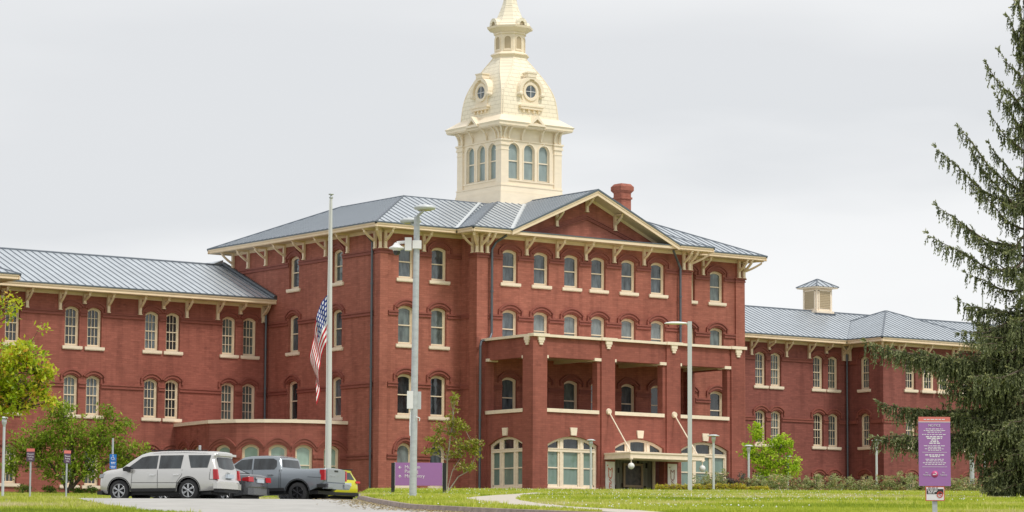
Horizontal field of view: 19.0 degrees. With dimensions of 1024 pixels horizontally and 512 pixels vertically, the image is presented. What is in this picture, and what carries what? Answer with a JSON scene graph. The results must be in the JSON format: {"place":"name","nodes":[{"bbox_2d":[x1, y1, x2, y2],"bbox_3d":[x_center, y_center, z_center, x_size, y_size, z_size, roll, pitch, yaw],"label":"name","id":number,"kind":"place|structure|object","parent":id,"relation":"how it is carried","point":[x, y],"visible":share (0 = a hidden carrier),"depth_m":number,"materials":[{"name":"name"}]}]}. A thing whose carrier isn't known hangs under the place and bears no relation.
{"place":"outdoors","nodes":[
{"label":"outdoors","id":0,"kind":"place"},
{"bbox_2d":[81,498,452,511],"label":"road","id":1,"kind":"structure","parent":0,"point":[253,505],"depth_m":93.18,"materials":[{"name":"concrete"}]},
{"bbox_2d":[314,498,462,511],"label":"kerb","id":2,"kind":"object","parent":1,"relation":"on","point":[358,501],"visible":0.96,"depth_m":91.72,"materials":[{"name":"beige"}]},
{"bbox_2d":[0,0,1023,324],"label":"sky","id":3,"kind":"structure","parent":0,"point":[800,135],"materials":[{"name":"white"}]},
{"bbox_2d":[467,493,654,511],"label":"path","id":4,"kind":"structure","parent":0,"point":[510,498],"depth_m":94.18,"materials":[{"name":"concrete"}]},
{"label":"parking lot","id":5,"kind":"structure","parent":0,"visible":0},
{"bbox_2d":[97,450,240,498],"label":"parked car","id":6,"kind":"object","parent":5,"relation":"on","point":[193,474],"visible":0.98,"depth_m":116.33,"materials":[{"name":"silver metal"}]},
{"bbox_2d":[151,469,270,498],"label":"parked car","id":7,"kind":"object","parent":5,"relation":"on","point":[254,486],"visible":0.28,"depth_m":119.03,"materials":[{"name":"grey paint"}]},
{"bbox_2d":[234,455,349,498],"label":"parked pickup","id":8,"kind":"object","parent":5,"relation":"on","point":[290,477],"visible":0.57,"depth_m":122.04,"materials":[{"name":"grey paint"}]},
{"bbox_2d":[278,469,359,498],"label":"parked car","id":9,"kind":"object","parent":5,"relation":"on","point":[352,491],"visible":0.27,"depth_m":132.63,"materials":[{"name":"yellow paint"}]},
{"bbox_3d":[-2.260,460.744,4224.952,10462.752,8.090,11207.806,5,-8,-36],"label":"ground","id":10,"kind":"structure","parent":0,"visible":0},
{"bbox_2d":[1,417,7,495],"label":"path lamp","id":11,"kind":"object","parent":10,"relation":"on","point":[4,422],"visible":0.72,"depth_m":159.75,"materials":[{"name":"metal"}]},
{"bbox_2d":[26,448,34,496],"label":"parking sign","id":12,"kind":"object","parent":10,"relation":"on","point":[30,454],"visible":0.99,"depth_m":143.75,"materials":[{"name":"metal"}]},
{"bbox_2d":[0,290,63,421],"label":"leafy tree","id":13,"kind":"object","parent":10,"relation":"on","point":[14,361],"visible":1,"depth_m":73.94,"materials":[{"name":"green plant"}]},
{"bbox_2d":[0,399,153,492],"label":"bushy tree","id":14,"kind":"object","parent":10,"relation":"on","point":[40,442],"visible":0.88,"depth_m":187.52,"materials":[{"name":"green plant"}]},
{"bbox_2d":[0,490,365,511],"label":"grass","id":15,"kind":"structure","parent":10,"relation":"on","point":[15,502],"depth_m":91.72,"materials":[{"name":"green plant"}]},
{"bbox_2d":[325,193,333,467],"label":"flagpole","id":16,"kind":"object","parent":10,"relation":"on","point":[328,430],"visible":0.88,"depth_m":150.24,"materials":[{"name":"metal"}]},
{"bbox_2d":[310,296,327,403],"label":"flag","id":17,"kind":"object","parent":16,"relation":"attached to","point":[319,340],"visible":1,"depth_m":150.38,"materials":[{"name":"fabric"}]},
{"bbox_2d":[357,493,593,511],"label":"kerb","id":18,"kind":"structure","parent":10,"relation":"on","point":[419,506],"depth_m":86.65,"materials":[{"name":"concrete"}]},
{"bbox_2d":[0,0,1022,492],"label":"hospital building","id":19,"kind":"structure","parent":10,"relation":"on","point":[550,340],"depth_m":212.00,"materials":[{"name":"red brick"}]},
{"bbox_2d":[0,438,21,486],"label":"window","id":20,"kind":"structure","parent":19,"relation":"in","point":[8,481],"depth_m":204.14,"materials":[{"name":"beige paint"}]},
{"bbox_2d":[2,296,24,345],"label":"window","id":21,"kind":"structure","parent":19,"relation":"in","point":[11,331],"depth_m":205.24,"materials":[{"name":"beige paint"}]},
{"bbox_2d":[60,369,82,417],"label":"window","id":22,"kind":"structure","parent":19,"relation":"in","point":[70,381],"depth_m":207.41,"materials":[{"name":"glass"}]},
{"bbox_2d":[62,300,83,349],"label":"window","id":23,"kind":"structure","parent":19,"relation":"in","point":[71,314],"depth_m":207.86,"materials":[{"name":"beige paint"}]},
{"bbox_2d":[81,441,103,488],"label":"window","id":24,"kind":"structure","parent":19,"relation":"in","point":[94,484],"depth_m":207.76,"materials":[{"name":"beige paint"}]},
{"bbox_2d":[83,370,104,418],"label":"window","id":25,"kind":"structure","parent":19,"relation":"in","point":[92,387],"depth_m":208.37,"materials":[{"name":"glass"}]},
{"bbox_2d":[84,302,106,350],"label":"window","id":26,"kind":"structure","parent":19,"relation":"in","point":[93,324],"depth_m":208.88,"materials":[{"name":"beige paint"}]},
{"bbox_2d":[140,373,162,421],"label":"window","id":27,"kind":"structure","parent":19,"relation":"in","point":[150,385],"depth_m":210.98,"materials":[{"name":"beige paint"}]},
{"bbox_2d":[142,305,163,353],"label":"window","id":28,"kind":"structure","parent":19,"relation":"in","point":[151,319],"depth_m":211.50,"materials":[{"name":"beige paint"}]},
{"bbox_2d":[162,374,183,422],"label":"window","id":29,"kind":"structure","parent":19,"relation":"in","point":[171,390],"depth_m":212.01,"materials":[{"name":"beige paint"}]},
{"bbox_2d":[163,307,184,355],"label":"window","id":30,"kind":"structure","parent":19,"relation":"in","point":[172,323],"depth_m":212.53,"materials":[{"name":"beige paint"}]},
{"bbox_2d":[218,377,238,419],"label":"window","id":31,"kind":"structure","parent":19,"relation":"in","point":[227,389],"depth_m":214.67,"materials":[{"name":"beige paint"}]},
{"bbox_2d":[219,311,239,358],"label":"window","id":32,"kind":"structure","parent":19,"relation":"in","point":[228,322],"depth_m":215.14,"materials":[{"name":"beige paint"}]},
{"bbox_2d":[239,378,259,418],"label":"window","id":33,"kind":"structure","parent":19,"relation":"in","point":[248,389],"depth_m":215.72,"materials":[{"name":"beige paint"}]},
{"bbox_2d":[240,312,260,359],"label":"window","id":34,"kind":"structure","parent":19,"relation":"in","point":[249,324],"depth_m":216.19,"materials":[{"name":"beige paint"}]},
{"bbox_2d":[242,444,258,458],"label":"window","id":35,"kind":"structure","parent":19,"relation":"in","point":[250,450],"depth_m":205.89,"materials":[{"name":"glass"}]},
{"bbox_2d":[269,445,286,456],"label":"window","id":36,"kind":"structure","parent":19,"relation":"in","point":[275,450],"depth_m":205.79,"materials":[{"name":"glass"}]},
{"bbox_2d":[283,374,300,418],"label":"window","id":37,"kind":"structure","parent":19,"relation":"in","point":[294,385],"depth_m":213.88,"materials":[{"name":"glass"}]},
{"bbox_2d":[284,309,300,356],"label":"window","id":38,"kind":"structure","parent":19,"relation":"in","point":[294,326],"depth_m":214.36,"materials":[{"name":"glass"}]},
{"bbox_2d":[285,250,301,292],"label":"window","id":39,"kind":"structure","parent":19,"relation":"in","point":[295,267],"depth_m":214.77,"materials":[{"name":"beige paint"}]},
{"bbox_2d":[295,445,311,468],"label":"window","id":40,"kind":"structure","parent":19,"relation":"in","point":[303,453],"depth_m":206.14,"materials":[{"name":"glass"}]},
{"bbox_2d":[324,446,337,468],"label":"window","id":41,"kind":"structure","parent":19,"relation":"in","point":[334,451],"depth_m":207.20,"materials":[{"name":"beige paint"}]},
{"bbox_2d":[327,303,344,351],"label":"window","id":42,"kind":"structure","parent":19,"relation":"in","point":[337,314],"depth_m":209.85,"materials":[{"name":"beige paint"}]},
{"bbox_2d":[332,370,343,420],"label":"window","id":43,"kind":"structure","parent":19,"relation":"in","point":[337,381],"depth_m":209.39,"materials":[{"name":"glass"}]},
{"bbox_2d":[332,243,345,286],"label":"window","id":44,"kind":"structure","parent":19,"relation":"in","point":[338,258],"depth_m":210.31,"materials":[{"name":"glass"}]},
{"bbox_2d":[392,436,418,487],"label":"window","id":45,"kind":"structure","parent":19,"relation":"in","point":[403,450],"depth_m":205.74,"materials":[{"name":"glass"}]},
{"bbox_2d":[393,367,418,418],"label":"window","id":46,"kind":"structure","parent":19,"relation":"in","point":[404,380],"depth_m":206.19,"materials":[{"name":"glass"}]},
{"bbox_2d":[394,299,419,347],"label":"window","id":47,"kind":"structure","parent":19,"relation":"in","point":[405,312],"depth_m":206.75,"materials":[{"name":"glass"}]},
{"bbox_2d":[396,238,419,282],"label":"window","id":48,"kind":"structure","parent":19,"relation":"in","point":[405,257],"depth_m":207.25,"materials":[{"name":"glass"}]},
{"bbox_2d":[425,438,451,488],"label":"window","id":49,"kind":"structure","parent":19,"relation":"in","point":[433,459],"depth_m":207.41,"materials":[{"name":"beige paint"}]},
{"bbox_2d":[426,369,451,420],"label":"window","id":50,"kind":"structure","parent":19,"relation":"in","point":[437,382],"depth_m":207.86,"materials":[{"name":"glass"}]},
{"bbox_2d":[427,301,451,350],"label":"window","id":51,"kind":"structure","parent":19,"relation":"in","point":[438,315],"depth_m":208.37,"materials":[{"name":"glass"}]},
{"bbox_2d":[427,241,452,284],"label":"window","id":52,"kind":"structure","parent":19,"relation":"in","point":[438,254],"depth_m":208.83,"materials":[{"name":"glass"}]},
{"bbox_2d":[490,437,521,488],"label":"arched window","id":53,"kind":"structure","parent":19,"relation":"in","point":[506,453],"depth_m":205.19,"materials":[{"name":"beige wood"}]},
{"bbox_2d":[497,371,522,409],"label":"window","id":54,"kind":"structure","parent":19,"relation":"in","point":[508,392],"depth_m":209.08,"materials":[{"name":"glass"}]},
{"bbox_2d":[498,303,522,335],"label":"window","id":55,"kind":"structure","parent":19,"relation":"in","point":[509,317],"depth_m":209.59,"materials":[{"name":"glass"}]},
{"bbox_2d":[498,243,522,286],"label":"window","id":56,"kind":"structure","parent":19,"relation":"in","point":[509,257],"depth_m":210.00,"materials":[{"name":"glass"}]},
{"bbox_2d":[529,306,553,332],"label":"window","id":57,"kind":"structure","parent":19,"relation":"in","point":[540,319],"depth_m":211.19,"materials":[{"name":"glass"}]},
{"bbox_2d":[529,246,553,289],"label":"window","id":58,"kind":"structure","parent":19,"relation":"in","point":[540,261],"depth_m":211.55,"materials":[{"name":"glass"}]},
{"bbox_2d":[559,374,583,408],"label":"window","id":59,"kind":"structure","parent":19,"relation":"in","point":[570,392],"depth_m":212.22,"materials":[{"name":"glass"}]},
{"bbox_2d":[560,308,583,335],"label":"window","id":60,"kind":"structure","parent":19,"relation":"in","point":[570,326],"depth_m":212.74,"materials":[{"name":"beige paint"}]},
{"bbox_2d":[560,249,583,291],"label":"window","id":61,"kind":"structure","parent":19,"relation":"in","point":[570,266],"depth_m":213.10,"materials":[{"name":"glass"}]},
{"bbox_2d":[548,437,596,488],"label":"arched window","id":62,"kind":"structure","parent":19,"relation":"in","point":[568,457],"depth_m":204.54,"materials":[{"name":"beige wood"}]},
{"bbox_2d":[587,310,610,337],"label":"window","id":63,"kind":"structure","parent":19,"relation":"in","point":[597,327],"depth_m":214.09,"materials":[{"name":"glass"}]},
{"bbox_2d":[587,251,610,293],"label":"window","id":64,"kind":"structure","parent":19,"relation":"in","point":[597,269],"depth_m":214.51,"materials":[{"name":"glass"}]},
{"bbox_2d":[605,461,614,488],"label":"banner","id":65,"kind":"object","parent":19,"relation":"attached to","point":[609,475],"visible":0.67,"depth_m":205.81,"materials":[{"name":"fabric"}]},
{"bbox_2d":[617,377,640,411],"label":"window","id":66,"kind":"structure","parent":19,"relation":"in","point":[627,398],"depth_m":215.19,"materials":[{"name":"glass"}]},
{"bbox_2d":[617,312,640,339],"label":"window","id":67,"kind":"structure","parent":19,"relation":"in","point":[627,330],"depth_m":215.72,"materials":[{"name":"glass"}]},
{"bbox_2d":[617,254,640,295],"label":"window","id":68,"kind":"structure","parent":19,"relation":"in","point":[627,271],"depth_m":216.09,"materials":[{"name":"glass"}]},
{"bbox_2d":[615,440,661,452],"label":"arched window","id":69,"kind":"structure","parent":19,"relation":"in","point":[634,445],"depth_m":208.14,"materials":[{"name":"wood"}]},
{"bbox_2d":[647,379,657,412],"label":"window","id":70,"kind":"structure","parent":19,"relation":"in","point":[651,384],"depth_m":216.62,"materials":[{"name":"glass"}]},
{"bbox_2d":[647,314,669,341],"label":"window","id":71,"kind":"structure","parent":19,"relation":"in","point":[657,327],"depth_m":217.25,"materials":[{"name":"glass"}]},
{"bbox_2d":[647,256,669,298],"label":"window","id":72,"kind":"structure","parent":19,"relation":"in","point":[657,269],"depth_m":217.68,"materials":[{"name":"glass"}]},
{"bbox_2d":[668,464,676,486],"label":"banner","id":73,"kind":"object","parent":19,"relation":"attached to","point":[672,473],"visible":0.46,"depth_m":209.03,"materials":[{"name":"fabric"}]},
{"bbox_2d":[681,442,726,485],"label":"arched window","id":74,"kind":"structure","parent":19,"relation":"in","point":[703,448],"depth_m":211.50,"materials":[{"name":"wood"}]},
{"bbox_2d":[706,385,721,416],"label":"window","id":75,"kind":"structure","parent":19,"relation":"in","point":[716,397],"depth_m":222.46,"materials":[{"name":"glass"}]},
{"bbox_2d":[706,322,728,345],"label":"window","id":76,"kind":"structure","parent":19,"relation":"in","point":[716,334],"depth_m":223.00,"materials":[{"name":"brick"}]},
{"bbox_2d":[706,265,728,306],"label":"window","id":77,"kind":"structure","parent":19,"relation":"in","point":[716,278],"depth_m":223.38,"materials":[{"name":"glass"}]},
{"bbox_2d":[753,347,768,388],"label":"window","id":78,"kind":"structure","parent":19,"relation":"in","point":[759,361],"depth_m":244.20,"materials":[{"name":"beige paint"}]},
{"bbox_2d":[753,405,769,446],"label":"window","id":79,"kind":"structure","parent":19,"relation":"in","point":[759,414],"depth_m":243.73,"materials":[{"name":"beige paint"}]},
{"bbox_2d":[769,406,784,447],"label":"window","id":80,"kind":"structure","parent":19,"relation":"in","point":[775,423],"depth_m":244.74,"materials":[{"name":"beige paint"}]},
{"bbox_2d":[769,348,784,389],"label":"window","id":81,"kind":"structure","parent":19,"relation":"in","point":[775,358],"depth_m":245.22,"materials":[{"name":"glass"}]},
{"bbox_2d":[811,408,826,449],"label":"window","id":82,"kind":"structure","parent":19,"relation":"in","point":[817,425],"depth_m":247.32,"materials":[{"name":"beige paint"}]},
{"bbox_2d":[811,350,826,391],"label":"window","id":83,"kind":"structure","parent":19,"relation":"in","point":[817,362],"depth_m":247.87,"materials":[{"name":"glass"}]},
{"bbox_2d":[826,351,841,392],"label":"window","id":84,"kind":"structure","parent":19,"relation":"in","point":[832,366],"depth_m":248.84,"materials":[{"name":"glass"}]},
{"bbox_2d":[827,409,841,449],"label":"window","id":85,"kind":"structure","parent":19,"relation":"in","point":[832,418],"depth_m":248.29,"materials":[{"name":"beige paint"}]},
{"bbox_2d":[856,351,870,392],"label":"window","id":86,"kind":"structure","parent":19,"relation":"in","point":[865,369],"depth_m":248.17,"materials":[{"name":"glass"}]},
{"bbox_2d":[856,408,871,449],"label":"window","id":87,"kind":"structure","parent":19,"relation":"in","point":[865,418],"depth_m":247.69,"materials":[{"name":"beige paint"}]},
{"bbox_2d":[904,351,918,392],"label":"window","id":88,"kind":"structure","parent":19,"relation":"in","point":[909,377],"depth_m":248.11,"materials":[{"name":"beige paint"}]},
{"bbox_2d":[920,371,935,393],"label":"window","id":89,"kind":"structure","parent":19,"relation":"in","point":[928,388],"depth_m":248.84,"materials":[{"name":"beige paint"}]},
{"bbox_2d":[708,434,718,489],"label":"path lamp","id":90,"kind":"object","parent":10,"relation":"on","point":[713,438],"visible":0.95,"depth_m":189.70,"materials":[{"name":"metal"}]},
{"bbox_2d":[918,417,950,511],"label":"notice sign","id":91,"kind":"object","parent":10,"relation":"on","point":[934,452],"visible":1,"depth_m":56.91,"materials":[{"name":"metal"}]},
{"bbox_2d":[925,486,944,500],"bbox_3d":[7.851,4.411,56.834,0.350,0.265,0.035,0,-6,0],"label":"warning plate","id":92,"kind":"object","parent":91,"relation":"attached to","point":[934,493],"visible":1,"depth_m":56.83,"materials":[{"name":"white"}]},
{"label":"lawn","id":93,"kind":"structure","parent":0,"visible":0},
{"bbox_2d":[389,204,435,495],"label":"lamp post","id":94,"kind":"object","parent":93,"relation":"on","point":[414,394],"visible":0.9,"depth_m":104.20,"materials":[{"name":"metal"}]},
{"bbox_2d":[391,462,445,492],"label":"direction sign","id":95,"kind":"object","parent":93,"relation":"on","point":[431,474],"visible":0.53,"depth_m":129.72,"materials":[{"name":"purple"}]},
{"bbox_2d":[421,391,484,490],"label":"sapling","id":96,"kind":"object","parent":93,"relation":"on","point":[476,445],"visible":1,"depth_m":149.83,"materials":[{"name":"green plant"}]},
{"bbox_2d":[664,321,691,489],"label":"street light","id":97,"kind":"object","parent":93,"relation":"on","point":[689,330],"visible":0.98,"depth_m":182.08,"materials":[{"name":"grey paint"}]},
{"bbox_2d":[653,483,703,489],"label":"hedge","id":98,"kind":"object","parent":93,"relation":"on","point":[672,487],"visible":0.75,"depth_m":189.98,"materials":[{"name":"green plant"}]},
{"bbox_2d":[360,486,1023,511],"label":"grass","id":99,"kind":"structure","parent":93,"relation":"on","point":[910,501],"depth_m":95.76,"materials":[{"name":"green plant"}]},
{"bbox_2d":[390,487,1020,507],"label":"daisies","id":100,"kind":"object","parent":93,"relation":"on","point":[691,496],"visible":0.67,"depth_m":104.39,"materials":[{"name":"plant"}]},
{"bbox_2d":[701,468,728,487],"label":"rose bush","id":101,"kind":"object","parent":93,"relation":"on","point":[717,479],"visible":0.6,"depth_m":192.04,"materials":[{"name":"green plant"}]},
{"bbox_2d":[704,482,746,489],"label":"hedge","id":102,"kind":"object","parent":93,"relation":"on","point":[733,486],"visible":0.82,"depth_m":190.00,"materials":[{"name":"green plant"}]},
{"bbox_2d":[752,472,777,489],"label":"rose bush","id":103,"kind":"object","parent":93,"relation":"on","point":[761,483],"visible":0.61,"depth_m":193.51,"materials":[{"name":"green plant"}]},
{"bbox_2d":[736,421,803,487],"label":"tree","id":104,"kind":"object","parent":93,"relation":"on","point":[765,459],"visible":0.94,"depth_m":196.63,"materials":[{"name":"green plant"}]},
{"bbox_2d":[762,475,790,489],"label":"rose bush","id":105,"kind":"object","parent":93,"relation":"on","point":[777,484],"visible":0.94,"depth_m":191.07,"materials":[{"name":"green plant"}]},
{"bbox_2d":[780,474,808,489],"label":"rose bush","id":106,"kind":"object","parent":93,"relation":"on","point":[792,486],"visible":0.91,"depth_m":192.62,"materials":[{"name":"green plant"}]},
{"bbox_2d":[795,475,824,489],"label":"rose bush","id":107,"kind":"object","parent":93,"relation":"on","point":[811,484],"visible":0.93,"depth_m":192.99,"materials":[{"name":"green plant"}]},
{"bbox_2d":[813,473,843,490],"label":"rose bush","id":108,"kind":"object","parent":93,"relation":"on","point":[830,485],"visible":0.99,"depth_m":191.29,"materials":[{"name":"green plant"}]},
{"bbox_2d":[831,476,857,490],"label":"rose bush","id":109,"kind":"object","parent":93,"relation":"on","point":[847,485],"visible":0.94,"depth_m":192.31,"materials":[{"name":"green plant"}]},
{"bbox_2d":[860,479,887,490],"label":"rose bush","id":110,"kind":"object","parent":93,"relation":"on","point":[874,487],"visible":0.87,"depth_m":192.00,"materials":[{"name":"green plant"}]},
{"bbox_2d":[874,474,910,490],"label":"rose bush","id":111,"kind":"object","parent":93,"relation":"on","point":[891,485],"visible":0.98,"depth_m":192.16,"materials":[{"name":"green plant"}]},
{"bbox_2d":[888,471,918,490],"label":"rose bush","id":112,"kind":"object","parent":93,"relation":"on","point":[904,484],"visible":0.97,"depth_m":192.45,"materials":[{"name":"green plant"}]},
{"bbox_2d":[859,0,1023,496],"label":"spruce tree","id":113,"kind":"object","parent":93,"relation":"on","point":[992,430],"visible":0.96,"depth_m":117.91,"materials":[{"name":"green plant"}]},
{"bbox_2d":[944,475,969,490],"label":"rose bush","id":114,"kind":"object","parent":93,"relation":"on","point":[956,486],"visible":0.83,"depth_m":191.94,"materials":[{"name":"green plant"}]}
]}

